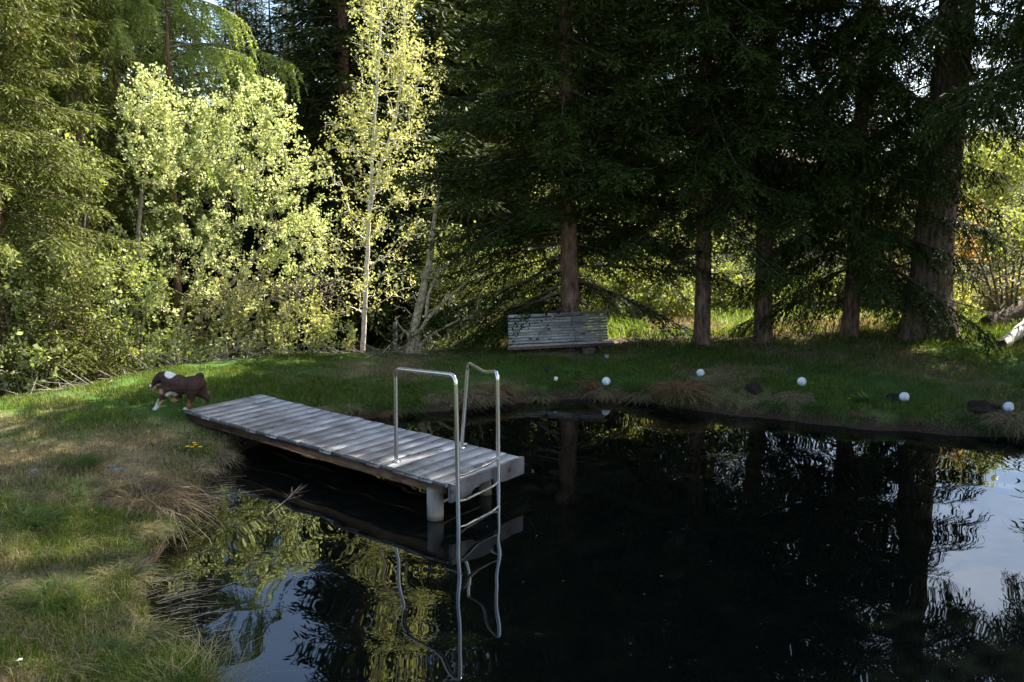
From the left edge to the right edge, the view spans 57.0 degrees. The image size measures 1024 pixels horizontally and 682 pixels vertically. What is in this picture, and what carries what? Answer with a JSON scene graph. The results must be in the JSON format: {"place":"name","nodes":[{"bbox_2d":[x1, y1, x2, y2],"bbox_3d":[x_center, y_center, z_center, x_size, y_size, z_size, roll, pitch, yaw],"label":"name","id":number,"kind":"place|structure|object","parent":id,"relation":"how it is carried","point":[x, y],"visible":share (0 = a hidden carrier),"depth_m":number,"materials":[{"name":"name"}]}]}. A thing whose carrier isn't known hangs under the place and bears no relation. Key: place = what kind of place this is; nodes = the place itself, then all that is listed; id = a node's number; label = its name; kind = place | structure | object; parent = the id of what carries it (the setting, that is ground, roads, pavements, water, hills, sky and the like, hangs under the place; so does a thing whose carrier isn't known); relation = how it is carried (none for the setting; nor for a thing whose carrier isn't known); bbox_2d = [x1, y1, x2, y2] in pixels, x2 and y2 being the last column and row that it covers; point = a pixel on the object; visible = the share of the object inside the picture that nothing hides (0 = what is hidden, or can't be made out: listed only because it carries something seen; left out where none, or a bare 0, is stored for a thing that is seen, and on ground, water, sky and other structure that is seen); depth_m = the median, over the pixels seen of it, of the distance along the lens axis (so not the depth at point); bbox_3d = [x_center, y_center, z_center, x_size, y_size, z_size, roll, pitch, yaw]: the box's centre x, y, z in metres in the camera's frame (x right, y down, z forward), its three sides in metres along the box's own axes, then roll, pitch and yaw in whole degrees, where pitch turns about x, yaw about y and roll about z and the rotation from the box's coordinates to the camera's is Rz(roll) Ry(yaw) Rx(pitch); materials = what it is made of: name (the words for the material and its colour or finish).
{"place":"outdoors","nodes":[
{"label":"outdoors","id":0,"kind":"place"},
{"bbox_2d":[0,103,1023,681],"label":"ground","id":1,"kind":"structure","parent":0,"point":[892,419],"depth_m":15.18,"materials":[{"name":"green plant"}]},
{"bbox_2d":[0,324,72,395],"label":"thicket shrub","id":2,"kind":"object","parent":1,"relation":"on","point":[38,358],"visible":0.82,"depth_m":16.08,"materials":[{"name":"green plant"}]},
{"bbox_2d":[0,0,76,327],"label":"forest spruce","id":3,"kind":"object","parent":1,"relation":"on","point":[24,114],"visible":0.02,"depth_m":26.17,"materials":[{"name":"green plant"}]},
{"bbox_2d":[0,497,83,537],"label":"grass tussock","id":4,"kind":"object","parent":1,"relation":"on","point":[39,520],"depth_m":9.05,"materials":[{"name":"green plant"}]},
{"bbox_2d":[0,233,97,390],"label":"thicket shrub","id":5,"kind":"object","parent":1,"relation":"on","point":[24,294],"visible":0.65,"depth_m":16.70,"materials":[{"name":"green plant"}]},
{"bbox_2d":[0,119,109,321],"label":"thicket shrub","id":6,"kind":"object","parent":1,"relation":"on","point":[80,162],"visible":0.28,"depth_m":18.73,"materials":[{"name":"green plant"}]},
{"bbox_2d":[0,568,110,615],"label":"grass tussock","id":7,"kind":"object","parent":1,"relation":"on","point":[72,591],"depth_m":7.45,"materials":[{"name":"green plant"}]},
{"bbox_2d":[1,293,112,393],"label":"spruce sapling","id":8,"kind":"object","parent":1,"relation":"on","point":[43,366],"visible":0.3,"depth_m":16.33,"materials":[{"name":"green plant"}]},
{"bbox_2d":[24,648,114,681],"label":"lawn tuft","id":9,"kind":"object","parent":1,"relation":"on","point":[68,657],"visible":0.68,"depth_m":6.33,"materials":[{"name":"green plant"}]},
{"bbox_2d":[38,446,119,472],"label":"grass tussock","id":10,"kind":"object","parent":1,"relation":"on","point":[90,460],"depth_m":10.98,"materials":[{"name":"plant"}]},
{"bbox_2d":[0,0,165,397],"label":"spruce tree","id":11,"kind":"object","parent":1,"relation":"on","point":[14,214],"visible":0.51,"depth_m":17.16,"materials":[{"name":"green plant"}]},
{"bbox_2d":[0,0,165,375],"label":"spruce tree","id":12,"kind":"object","parent":1,"relation":"on","point":[41,69],"visible":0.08,"depth_m":22.68,"materials":[{"name":"green plant"}]},
{"bbox_2d":[24,268,157,391],"bbox_3d":[-7.823,0.443,17.327,3.036,3.600,3.026,0,9,0],"label":"spruce sapling","id":13,"kind":"object","parent":1,"relation":"on","point":[95,375],"visible":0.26,"depth_m":17.11,"materials":[{"name":"green plant"}]},
{"bbox_2d":[10,0,201,327],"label":"larch tree","id":14,"kind":"object","parent":1,"relation":"on","point":[143,6],"visible":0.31,"depth_m":22.94,"materials":[{"name":"green plant"}]},
{"bbox_2d":[52,627,163,679],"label":"grass tussock","id":15,"kind":"object","parent":1,"relation":"on","point":[114,647],"depth_m":6.69,"materials":[{"name":"green plant"}]},
{"bbox_2d":[4,0,213,335],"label":"forest spruce","id":16,"kind":"object","parent":1,"relation":"on","point":[155,78],"visible":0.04,"depth_m":29.47,"materials":[{"name":"green plant"}]},
{"bbox_2d":[3,0,218,380],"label":"spruce tree","id":17,"kind":"object","parent":1,"relation":"on","point":[86,73],"visible":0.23,"depth_m":21.77,"materials":[{"name":"green plant"}]},
{"bbox_2d":[61,248,173,378],"bbox_3d":[-7.421,-0.050,17.841,1.928,3.579,1.778,0,9,0],"label":"thicket shrub","id":18,"kind":"object","parent":1,"relation":"on","point":[150,300],"visible":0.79,"depth_m":17.53,"materials":[{"name":"green plant"}]},
{"bbox_2d":[75,465,175,498],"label":"grass tussock","id":19,"kind":"object","parent":1,"relation":"on","point":[129,478],"depth_m":10.69,"materials":[{"name":"plant"}]},
{"bbox_2d":[72,553,186,600],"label":"grass tussock","id":20,"kind":"object","parent":1,"relation":"on","point":[143,572],"depth_m":8.09,"materials":[{"name":"green plant"}]},
{"bbox_2d":[94,608,207,661],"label":"grass tussock","id":21,"kind":"object","parent":1,"relation":"on","point":[153,626],"depth_m":7.14,"materials":[{"name":"green plant"}]},
{"bbox_2d":[126,513,183,551],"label":"lawn tuft","id":22,"kind":"object","parent":1,"relation":"on","point":[161,525],"visible":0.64,"depth_m":9.23,"materials":[{"name":"green plant"}]},
{"bbox_2d":[122,511,191,542],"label":"lawn tuft","id":23,"kind":"object","parent":1,"relation":"on","point":[165,520],"visible":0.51,"depth_m":9.46,"materials":[{"name":"green plant"}]},
{"bbox_2d":[76,471,242,552],"bbox_3d":[-3.989,1.889,10.079,2.360,0.734,2.268,0,9,0],"label":"grass tussock","id":24,"kind":"object","parent":1,"relation":"on","point":[163,495],"depth_m":10.00,"materials":[{"name":"brown plant"}]},
{"bbox_2d":[98,317,226,370],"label":"thicket shrub","id":25,"kind":"object","parent":1,"relation":"on","point":[164,338],"visible":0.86,"depth_m":17.55,"materials":[{"name":"green plant"}]},
{"bbox_2d":[89,1,254,324],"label":"forest spruce","id":26,"kind":"object","parent":1,"relation":"on","point":[205,207],"visible":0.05,"depth_m":33.49,"materials":[{"name":"green plant"}]},
{"bbox_2d":[44,0,308,363],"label":"larch tree","id":27,"kind":"object","parent":1,"relation":"on","point":[192,50],"visible":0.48,"depth_m":23.41,"materials":[{"name":"green plant"}]},
{"bbox_2d":[148,371,209,410],"bbox_3d":[-4.858,0.719,13.733,0.844,0.579,0.348,-1,10,-7],"label":"dog","id":28,"kind":"object","parent":1,"relation":"on","point":[175,386],"visible":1,"depth_m":13.63},
{"bbox_2d":[82,619,292,681],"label":"grass tussock","id":29,"kind":"object","parent":1,"relation":"on","point":[202,663],"depth_m":6.57,"materials":[{"name":"green plant"}]},
{"bbox_2d":[152,69,223,337],"bbox_3d":[-10.664,-4.174,29.654,2.729,8.870,2.861,4,10,22],"label":"forest spruce","id":30,"kind":"object","parent":1,"relation":"on","point":[185,218],"visible":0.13,"depth_m":29.81,"materials":[{"name":"green plant"}]},
{"bbox_2d":[167,285,236,364],"bbox_3d":[-6.044,0.007,18.313,1.564,2.194,1.639,0,9,0],"label":"spruce sapling","id":31,"kind":"object","parent":1,"relation":"on","point":[204,325],"visible":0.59,"depth_m":18.15,"materials":[{"name":"green plant"}]},
{"bbox_2d":[178,461,233,486],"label":"grass tussock","id":32,"kind":"object","parent":1,"relation":"on","point":[204,469],"depth_m":11.32,"materials":[{"name":"plant"}]},
{"bbox_2d":[107,62,338,366],"bbox_3d":[-6.477,-2.442,20.999,5.319,7.376,2.871,0,9,0],"label":"willow bush","id":33,"kind":"object","parent":1,"relation":"on","point":[163,148],"visible":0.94,"depth_m":20.78,"materials":[{"name":"green plant"}]},
{"bbox_2d":[209,446,249,474],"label":"grass tussock","id":34,"kind":"object","parent":1,"relation":"on","point":[224,455],"depth_m":12.05,"materials":[{"name":"plant"}]},
{"bbox_2d":[177,301,284,359],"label":"thicket shrub","id":35,"kind":"object","parent":1,"relation":"on","point":[244,341],"visible":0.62,"depth_m":18.46,"materials":[{"name":"green plant"}]},
{"bbox_2d":[196,0,265,295],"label":"forest spruce","id":36,"kind":"object","parent":1,"relation":"on","point":[228,8],"visible":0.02,"depth_m":39.67,"materials":[{"name":"green plant"}]},
{"bbox_2d":[0,324,462,402],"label":"dead twigs","id":37,"kind":"object","parent":1,"relation":"on","point":[333,352],"visible":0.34,"depth_m":17.99,"materials":[{"name":"brown wood"}]},
{"bbox_2d":[207,0,261,272],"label":"forest spruce","id":38,"kind":"object","parent":1,"relation":"on","point":[236,8],"visible":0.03,"depth_m":42.21,"materials":[{"name":"green plant"}]},
{"bbox_2d":[210,263,301,355],"bbox_3d":[-5.142,-0.398,19.076,1.888,2.376,1.763,0,9,0],"label":"thicket shrub","id":39,"kind":"object","parent":1,"relation":"on","point":[229,307],"visible":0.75,"depth_m":18.84,"materials":[{"name":"green plant"}]},
{"bbox_2d":[218,0,301,296],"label":"forest spruce","id":40,"kind":"object","parent":1,"relation":"on","point":[249,14],"visible":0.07,"depth_m":38.56,"materials":[{"name":"green plant"}]},
{"bbox_2d":[236,0,284,232],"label":"forest spruce","id":41,"kind":"object","parent":1,"relation":"on","point":[261,12],"visible":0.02,"depth_m":41.20,"materials":[{"name":"green plant"}]},
{"bbox_2d":[234,307,289,357],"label":"spruce sapling","id":42,"kind":"object","parent":1,"relation":"on","point":[260,326],"visible":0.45,"depth_m":18.58,"materials":[{"name":"green plant"}]},
{"bbox_2d":[228,16,301,308],"bbox_3d":[-9.280,-6.326,35.358,3.491,11.345,3.659,4,10,21],"label":"forest spruce","id":43,"kind":"object","parent":1,"relation":"on","point":[269,42],"visible":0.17,"depth_m":34.86,"materials":[{"name":"green plant"}]},
{"bbox_2d":[226,81,306,348],"bbox_3d":[-7.684,-3.634,28.282,2.661,8.251,2.539,-5,11,-26],"label":"forest spruce","id":44,"kind":"object","parent":1,"relation":"on","point":[249,243],"visible":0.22,"depth_m":28.15,"materials":[{"name":"green plant"}]},
{"bbox_2d":[254,0,286,123],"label":"forest spruce","id":45,"kind":"object","parent":1,"relation":"on","point":[268,9],"visible":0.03,"depth_m":45.00,"materials":[{"name":"green plant"}]},
{"bbox_2d":[247,0,314,256],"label":"forest spruce","id":46,"kind":"object","parent":1,"relation":"on","point":[281,23],"visible":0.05,"depth_m":39.36,"materials":[{"name":"green plant"}]},
{"bbox_2d":[264,0,301,95],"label":"forest spruce","id":47,"kind":"object","parent":1,"relation":"on","point":[277,48],"visible":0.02,"depth_m":42.56,"materials":[{"name":"green plant"}]},
{"bbox_2d":[254,270,345,352],"bbox_3d":[-4.108,-0.415,18.457,1.766,2.245,0.980,0,9,0],"label":"twiggy shrub","id":48,"kind":"object","parent":1,"relation":"on","point":[298,293],"visible":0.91,"depth_m":18.37,"materials":[{"name":"green plant"}]},
{"bbox_2d":[261,294,357,354],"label":"leafy shoots","id":49,"kind":"object","parent":1,"relation":"on","point":[326,321],"visible":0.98,"depth_m":18.17,"materials":[{"name":"green plant"}]},
{"bbox_2d":[276,50,342,333],"bbox_3d":[-6.929,-4.733,31.239,2.920,9.489,3.061,-8,12,-40],"label":"forest spruce","id":50,"kind":"object","parent":1,"relation":"on","point":[292,255],"visible":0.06,"depth_m":30.84,"materials":[{"name":"green plant"}]},
{"bbox_2d":[309,289,324,353],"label":"sapling","id":51,"kind":"object","parent":1,"relation":"on","point":[314,308],"visible":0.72,"depth_m":18.20,"materials":[{"name":"green plant"}]},
{"bbox_2d":[276,0,391,296],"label":"forest spruce","id":52,"kind":"object","parent":1,"relation":"on","point":[311,5],"visible":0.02,"depth_m":37.37,"materials":[{"name":"green plant"}]},
{"bbox_2d":[226,0,459,353],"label":"birch tree","id":53,"kind":"object","parent":1,"relation":"on","point":[340,57],"visible":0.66,"depth_m":26.33,"materials":[{"name":"green plant"}]},
{"bbox_2d":[184,394,523,520],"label":"wooden jetty","id":54,"kind":"object","parent":1,"relation":"on","point":[427,463],"visible":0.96,"depth_m":11.59,"materials":[{"name":"wood"}]},
{"bbox_2d":[392,362,500,530],"bbox_3d":[-0.579,1.497,10.650,1.056,2.615,1.337,-7,12,-37],"label":"pool ladder","id":55,"kind":"object","parent":54,"relation":"attached to","point":[458,475],"visible":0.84,"depth_m":10.40,"materials":[{"name":"silver metal"}]},
{"bbox_2d":[300,0,447,351],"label":"birch tree","id":56,"kind":"object","parent":1,"relation":"on","point":[405,65],"visible":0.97,"depth_m":20.09,"materials":[{"name":"green plant"}]},
{"bbox_2d":[296,0,479,342],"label":"forest spruce","id":57,"kind":"object","parent":1,"relation":"on","point":[423,105],"visible":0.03,"depth_m":30.13,"materials":[{"name":"green plant"}]},
{"bbox_2d":[383,397,434,417],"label":"bank tussock","id":58,"kind":"object","parent":1,"relation":"on","point":[408,404],"visible":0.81,"depth_m":14.89,"materials":[{"name":"green plant"}]},
{"bbox_2d":[328,0,511,350],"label":"forest spruce","id":59,"kind":"object","parent":1,"relation":"on","point":[437,11],"visible":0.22,"depth_m":28.23,"materials":[{"name":"green plant"}]},
{"bbox_2d":[391,177,485,353],"bbox_3d":[-1.459,-1.246,18.520,1.903,3.898,1.140,0,9,0],"label":"gnarled tree","id":60,"kind":"object","parent":1,"relation":"on","point":[420,303],"visible":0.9,"depth_m":18.74,"materials":[{"name":"grey plant"}]},
{"bbox_2d":[404,220,515,345],"bbox_3d":[-1.371,-1.517,26.058,2.935,3.728,2.592,3,10,20],"label":"sunlit bush","id":61,"kind":"object","parent":1,"relation":"on","point":[440,287],"visible":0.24,"depth_m":25.78,"materials":[{"name":"green plant"}]},
{"bbox_2d":[400,0,527,308],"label":"forest spruce","id":62,"kind":"object","parent":1,"relation":"on","point":[448,5],"visible":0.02,"depth_m":33.43,"materials":[{"name":"green plant"}]},
{"bbox_2d":[444,386,501,410],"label":"bank tussock","id":63,"kind":"object","parent":1,"relation":"on","point":[475,395],"visible":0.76,"depth_m":15.25,"materials":[{"name":"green plant"}]},
{"bbox_2d":[477,383,523,407],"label":"bank tussock","id":64,"kind":"object","parent":1,"relation":"on","point":[492,387],"visible":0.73,"depth_m":15.65,"materials":[{"name":"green plant"}]},
{"bbox_2d":[424,0,578,308],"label":"forest spruce","id":65,"kind":"object","parent":1,"relation":"on","point":[511,201],"visible":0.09,"depth_m":31.49,"materials":[{"name":"green plant"}]},
{"bbox_2d":[488,246,625,316],"bbox_3d":[1.198,-1.563,25.114,3.759,2.677,3.102,0,9,0],"label":"sunlit bush","id":66,"kind":"object","parent":1,"relation":"on","point":[518,277],"visible":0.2,"depth_m":24.69,"materials":[{"name":"green plant"}]},
{"bbox_2d":[507,311,613,352],"bbox_3d":[0.947,-0.037,18.531,2.078,1.072,0.574,0,9,0],"label":"park bench","id":67,"kind":"object","parent":1,"relation":"on","point":[570,336],"visible":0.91,"depth_m":18.58,"materials":[{"name":"grey wood"}]},
{"bbox_2d":[377,0,748,364],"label":"spruce tree","id":68,"kind":"object","parent":1,"relation":"on","point":[568,112],"visible":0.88,"depth_m":17.93,"materials":[{"name":"green plant"}]},
{"bbox_2d":[504,0,695,284],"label":"forest spruce","id":69,"kind":"object","parent":1,"relation":"on","point":[576,82],"depth_m":34.38,"materials":[{"name":"green plant"}]},
{"bbox_2d":[587,386,630,403],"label":"grass tussock","id":70,"kind":"object","parent":1,"relation":"on","point":[602,390],"depth_m":15.83,"materials":[{"name":"plant"}]},
{"bbox_2d":[609,388,656,405],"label":"grass tussock","id":71,"kind":"object","parent":1,"relation":"on","point":[631,394],"depth_m":15.64,"materials":[{"name":"plant"}]},
{"bbox_2d":[601,253,694,318],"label":"sunlit bush","id":72,"kind":"object","parent":1,"relation":"on","point":[689,305],"visible":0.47,"depth_m":24.49,"materials":[{"name":"green plant"}]},
{"bbox_2d":[619,381,677,404],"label":"bank tussock","id":73,"kind":"object","parent":1,"relation":"on","point":[638,386],"visible":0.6,"depth_m":15.71,"materials":[{"name":"green plant"}]},
{"bbox_2d":[613,0,745,276],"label":"forest spruce","id":74,"kind":"object","parent":1,"relation":"on","point":[684,238],"visible":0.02,"depth_m":36.92,"materials":[{"name":"green plant"}]},
{"bbox_2d":[629,377,730,411],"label":"grass tussock","id":75,"kind":"object","parent":1,"relation":"on","point":[678,387],"depth_m":15.30,"materials":[{"name":"plant"}]},
{"bbox_2d":[535,0,897,347],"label":"spruce tree","id":76,"kind":"object","parent":1,"relation":"on","point":[702,330],"visible":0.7,"depth_m":17.36,"materials":[{"name":"green plant"}]},
{"bbox_2d":[691,255,777,313],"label":"sunlit bush","id":77,"kind":"object","parent":1,"relation":"on","point":[735,277],"visible":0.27,"depth_m":25.89,"materials":[{"name":"green plant"}]},
{"bbox_2d":[673,187,820,274],"bbox_3d":[6.902,-3.213,27.969,4.622,4.466,3.997,0,9,0],"label":"sunlit bush","id":78,"kind":"object","parent":1,"relation":"on","point":[732,257],"visible":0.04,"depth_m":27.31,"materials":[{"name":"green plant"}]},
{"bbox_2d":[625,0,917,344],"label":"spruce tree","id":79,"kind":"object","parent":1,"relation":"on","point":[823,119],"visible":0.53,"depth_m":17.55,"materials":[{"name":"green plant"}]},
{"bbox_2d":[771,390,816,412],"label":"grass tussock","id":80,"kind":"object","parent":1,"relation":"on","point":[789,396],"depth_m":14.86,"materials":[{"name":"plant"}]},
{"bbox_2d":[774,252,844,308],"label":"sunlit bush","id":81,"kind":"object","parent":1,"relation":"on","point":[832,291],"visible":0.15,"depth_m":25.66,"materials":[{"name":"green plant"}]},
{"bbox_2d":[796,402,836,419],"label":"bank tussock","id":82,"kind":"object","parent":1,"relation":"on","point":[811,407],"visible":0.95,"depth_m":14.35,"materials":[{"name":"green plant"}]},
{"bbox_2d":[712,0,1023,363],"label":"spruce tree","id":83,"kind":"object","parent":1,"relation":"on","point":[897,91],"visible":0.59,"depth_m":18.03,"materials":[{"name":"green plant"}]},
{"bbox_2d":[776,0,1023,341],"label":"spruce tree","id":84,"kind":"object","parent":1,"relation":"on","point":[947,78],"visible":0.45,"depth_m":18.15,"materials":[{"name":"green plant"}]},
{"bbox_2d":[906,0,1023,162],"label":"spruce tree","id":85,"kind":"object","parent":1,"relation":"on","point":[996,90],"visible":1,"depth_m":13.94,"materials":[{"name":"green plant"}]},
{"bbox_2d":[954,262,982,323],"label":"yellow shoots","id":86,"kind":"object","parent":1,"relation":"on","point":[958,299],"visible":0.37,"depth_m":20.30,"materials":[{"name":"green plant"}]},
{"bbox_2d":[915,0,1023,74],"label":"spruce tree","id":87,"kind":"object","parent":1,"relation":"on","point":[1012,22],"visible":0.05,"depth_m":18.80,"materials":[{"name":"green plant"}]},
{"bbox_2d":[954,194,990,314],"bbox_3d":[10.337,-1.552,21.527,1.130,3.585,1.170,0,9,0],"label":"orange sapling","id":88,"kind":"object","parent":1,"relation":"on","point":[972,250],"visible":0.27,"depth_m":21.33,"materials":[{"name":"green plant"}]},
{"bbox_2d":[965,400,1000,414],"bbox_3d":[7.076,0.987,14.134,0.512,0.214,0.536,5,11,28],"label":"rock","id":89,"kind":"object","parent":1,"relation":"on","point":[981,406],"visible":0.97,"depth_m":14.07,"materials":[{"name":"stone"}]},
{"bbox_2d":[955,125,1023,289],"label":"sunlit bush","id":90,"kind":"object","parent":1,"relation":"on","point":[1014,169],"visible":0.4,"depth_m":26.48,"materials":[{"name":"green plant"}]},
{"bbox_2d":[955,199,1023,312],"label":"many stemmed shrub","id":91,"kind":"object","parent":1,"relation":"on","point":[1012,273],"visible":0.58,"depth_m":21.02,"materials":[{"name":"green plant"}]},
{"bbox_2d":[955,197,1023,310],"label":"sunlit bush","id":92,"kind":"object","parent":1,"relation":"on","point":[1018,214],"visible":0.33,"depth_m":24.10,"materials":[{"name":"green plant"}]},
{"bbox_2d":[965,423,1020,441],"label":"bank tussock","id":93,"kind":"object","parent":1,"relation":"on","point":[992,428],"visible":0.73,"depth_m":13.52,"materials":[{"name":"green plant"}]},
{"bbox_2d":[971,101,1017,256],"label":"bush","id":94,"kind":"object","parent":1,"relation":"on","point":[998,211],"visible":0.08,"depth_m":40.16,"materials":[{"name":"green plant"}]},
{"bbox_2d":[972,409,1023,439],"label":"grass tussock","id":95,"kind":"object","parent":1,"relation":"on","point":[1017,422],"depth_m":13.58,"materials":[{"name":"plant"}]},
{"bbox_2d":[973,261,1023,315],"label":"sunlit bush","id":96,"kind":"object","parent":1,"relation":"on","point":[988,306],"visible":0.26,"depth_m":22.93,"materials":[{"name":"green plant"}]},
{"bbox_2d":[981,299,1023,326],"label":"log","id":97,"kind":"object","parent":1,"relation":"on","point":[1018,313],"visible":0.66,"depth_m":20.68,"materials":[{"name":"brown wood"}]},
{"bbox_2d":[995,257,1023,314],"bbox_3d":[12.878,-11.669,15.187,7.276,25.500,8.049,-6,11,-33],"label":"bush","id":98,"kind":"object","parent":1,"relation":"on","point":[1019,294],"visible":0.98,"depth_m":19.25,"materials":[{"name":"green plant"}]},
{"bbox_2d":[999,319,1023,348],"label":"log","id":99,"kind":"object","parent":1,"relation":"on","point":[1014,334],"visible":0.77,"depth_m":18.31,"materials":[{"name":"white wood"}]},
{"bbox_2d":[3,0,1023,161],"label":"sky","id":100,"kind":"structure","parent":0,"point":[211,1],"materials":[{"name":"white"}]},
{"bbox_2d":[142,398,1023,681],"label":"water","id":101,"kind":"structure","parent":0,"point":[672,544],"depth_m":9.16,"materials":[{"name":"black liquid"}]},
{"bbox_2d":[147,429,953,678],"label":"floating stalks","id":102,"kind":"object","parent":101,"relation":"on","point":[177,595],"visible":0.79,"depth_m":8.42,"materials":[{"name":"plant"}]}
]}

